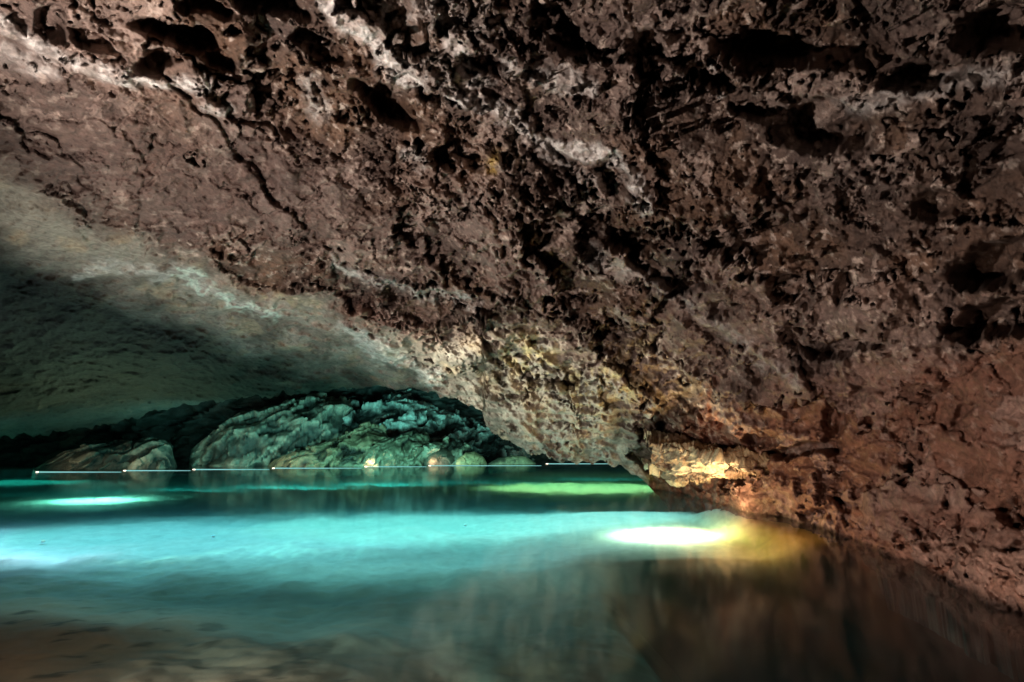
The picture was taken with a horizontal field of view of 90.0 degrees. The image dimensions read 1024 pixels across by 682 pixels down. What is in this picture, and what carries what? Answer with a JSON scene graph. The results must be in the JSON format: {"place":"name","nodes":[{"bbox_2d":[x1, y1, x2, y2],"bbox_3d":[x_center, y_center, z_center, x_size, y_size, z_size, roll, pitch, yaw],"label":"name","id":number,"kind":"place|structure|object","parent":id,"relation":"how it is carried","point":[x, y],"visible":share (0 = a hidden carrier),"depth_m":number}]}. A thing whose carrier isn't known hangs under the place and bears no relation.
{"place":"outdoors","nodes":[
{"label":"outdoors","id":0,"kind":"place"},
{"bbox_2d":[0,385,552,464],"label":"cavern back wall","id":1,"kind":"structure","parent":0,"point":[184,429],"depth_m":34.62},
{"bbox_2d":[0,459,808,539],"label":"lake water","id":2,"kind":"structure","parent":0,"point":[34,502],"depth_m":15.06},
{"bbox_2d":[35,437,176,469],"bbox_3d":[-22.959,6.571,28.865,7.112,2.280,4.201,6,-12,-27],"label":"rock mound","id":3,"kind":"object","parent":2,"relation":"on","point":[146,453],"visible":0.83,"depth_m":28.33},
{"bbox_2d":[123,470,190,470],"bbox_3d":[-18.324,6.686,26.427,3.495,0.049,0.052,0,-11,0],"label":"light strip","id":4,"kind":"object","parent":2,"relation":"on","point":[156,470],"visible":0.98,"depth_m":26.41},
{"bbox_2d":[192,469,268,469],"bbox_3d":[-15.035,6.875,27.412,4.150,0.049,0.052,0,-11,0],"label":"light strip","id":5,"kind":"object","parent":2,"relation":"on","point":[230,469],"visible":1,"depth_m":27.40},
{"bbox_2d":[188,393,355,466],"bbox_3d":[-14.939,6.110,34.893,11.340,5.455,8.777,9,-14,-40],"label":"rock mound","id":6,"kind":"object","parent":2,"relation":"on","point":[266,435],"visible":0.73,"depth_m":32.71},
{"bbox_2d":[268,421,387,466],"bbox_3d":[-10.971,6.703,32.284,7.618,3.309,5.286,7,-13,-33],"label":"shore rock","id":7,"kind":"object","parent":2,"relation":"on","point":[364,437],"visible":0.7,"depth_m":31.25},
{"bbox_2d":[337,430,430,466],"bbox_3d":[-7.842,6.996,32.446,7.112,2.793,4.794,6,-12,-27],"label":"shore rock","id":8,"kind":"object","parent":2,"relation":"on","point":[395,451],"visible":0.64,"depth_m":31.42},
{"bbox_2d":[365,466,424,466],"bbox_3d":[-6.860,7.407,30.187,3.672,0.049,0.052,0,-11,0],"label":"light strip","id":9,"kind":"object","parent":2,"relation":"on","point":[394,466],"visible":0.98,"depth_m":30.18},
{"bbox_2d":[342,389,534,460],"bbox_3d":[-7.569,6.558,39.365,19.514,6.259,13.650,0,-11,0],"label":"rock mound","id":10,"kind":"object","parent":2,"relation":"on","point":[398,415],"visible":0.31,"depth_m":37.19},
{"bbox_2d":[423,448,454,464],"bbox_3d":[-4.523,7.617,32.542,2.352,1.610,1.906,3,-11,-14],"label":"boulder","id":11,"kind":"object","parent":2,"relation":"in","point":[441,456],"visible":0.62,"depth_m":31.84},
{"bbox_2d":[407,436,473,465],"bbox_3d":[-5.181,7.326,32.982,7.031,2.347,3.524,5,-12,-26],"label":"shore rock","id":12,"kind":"object","parent":2,"relation":"on","point":[456,448],"visible":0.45,"depth_m":32.93},
{"bbox_2d":[456,452,486,464],"bbox_3d":[-2.608,7.826,33.005,2.553,1.373,1.607,4,-11,-19],"label":"boulder","id":13,"kind":"object","parent":2,"relation":"on","point":[470,458],"visible":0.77,"depth_m":32.50},
{"bbox_2d":[428,465,540,465],"bbox_3d":[-1.646,7.631,31.358,6.947,0.049,0.052,0,-11,0],"label":"light strip","id":14,"kind":"object","parent":2,"relation":"on","point":[484,465],"visible":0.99,"depth_m":31.35},
{"bbox_2d":[488,455,535,463],"bbox_3d":[0.115,8.110,33.795,3.628,1.112,1.320,3,-11,-17],"label":"boulder","id":15,"kind":"object","parent":2,"relation":"on","point":[512,459],"visible":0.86,"depth_m":33.37},
{"bbox_2d":[0,510,1013,681],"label":"lake bed","id":16,"kind":"object","parent":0,"point":[516,596],"visible":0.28,"depth_m":7.96},
{"bbox_2d":[761,511,1023,681],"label":"shore bank","id":17,"kind":"structure","parent":16,"relation":"on","point":[966,593],"depth_m":5.99},
{"bbox_2d":[0,0,1023,490],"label":"cave ceiling","id":18,"kind":"structure","parent":0,"point":[778,220],"depth_m":7.19},
{"bbox_2d":[428,326,666,490],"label":"rock spur","id":19,"kind":"structure","parent":18,"relation":"attached to","point":[586,397],"depth_m":14.11},
{"bbox_2d":[546,463,589,463],"bbox_3d":[5.109,8.089,33.748,5.771,0.049,0.052,0,-11,0],"label":"light strip","id":20,"kind":"object","parent":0,"point":[567,463],"visible":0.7,"depth_m":33.74},
{"bbox_2d":[670,342,1023,551],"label":"cave wall","id":21,"kind":"structure","parent":0,"point":[928,443],"depth_m":7.12},
{"bbox_2d":[641,428,785,486],"bbox_3d":[5.085,2.817,12.684,5.015,1.589,2.815,-8,-13,35],"label":"rock ledge","id":22,"kind":"object","parent":21,"relation":"attached to","point":[676,460],"visible":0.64,"depth_m":12.08}
]}

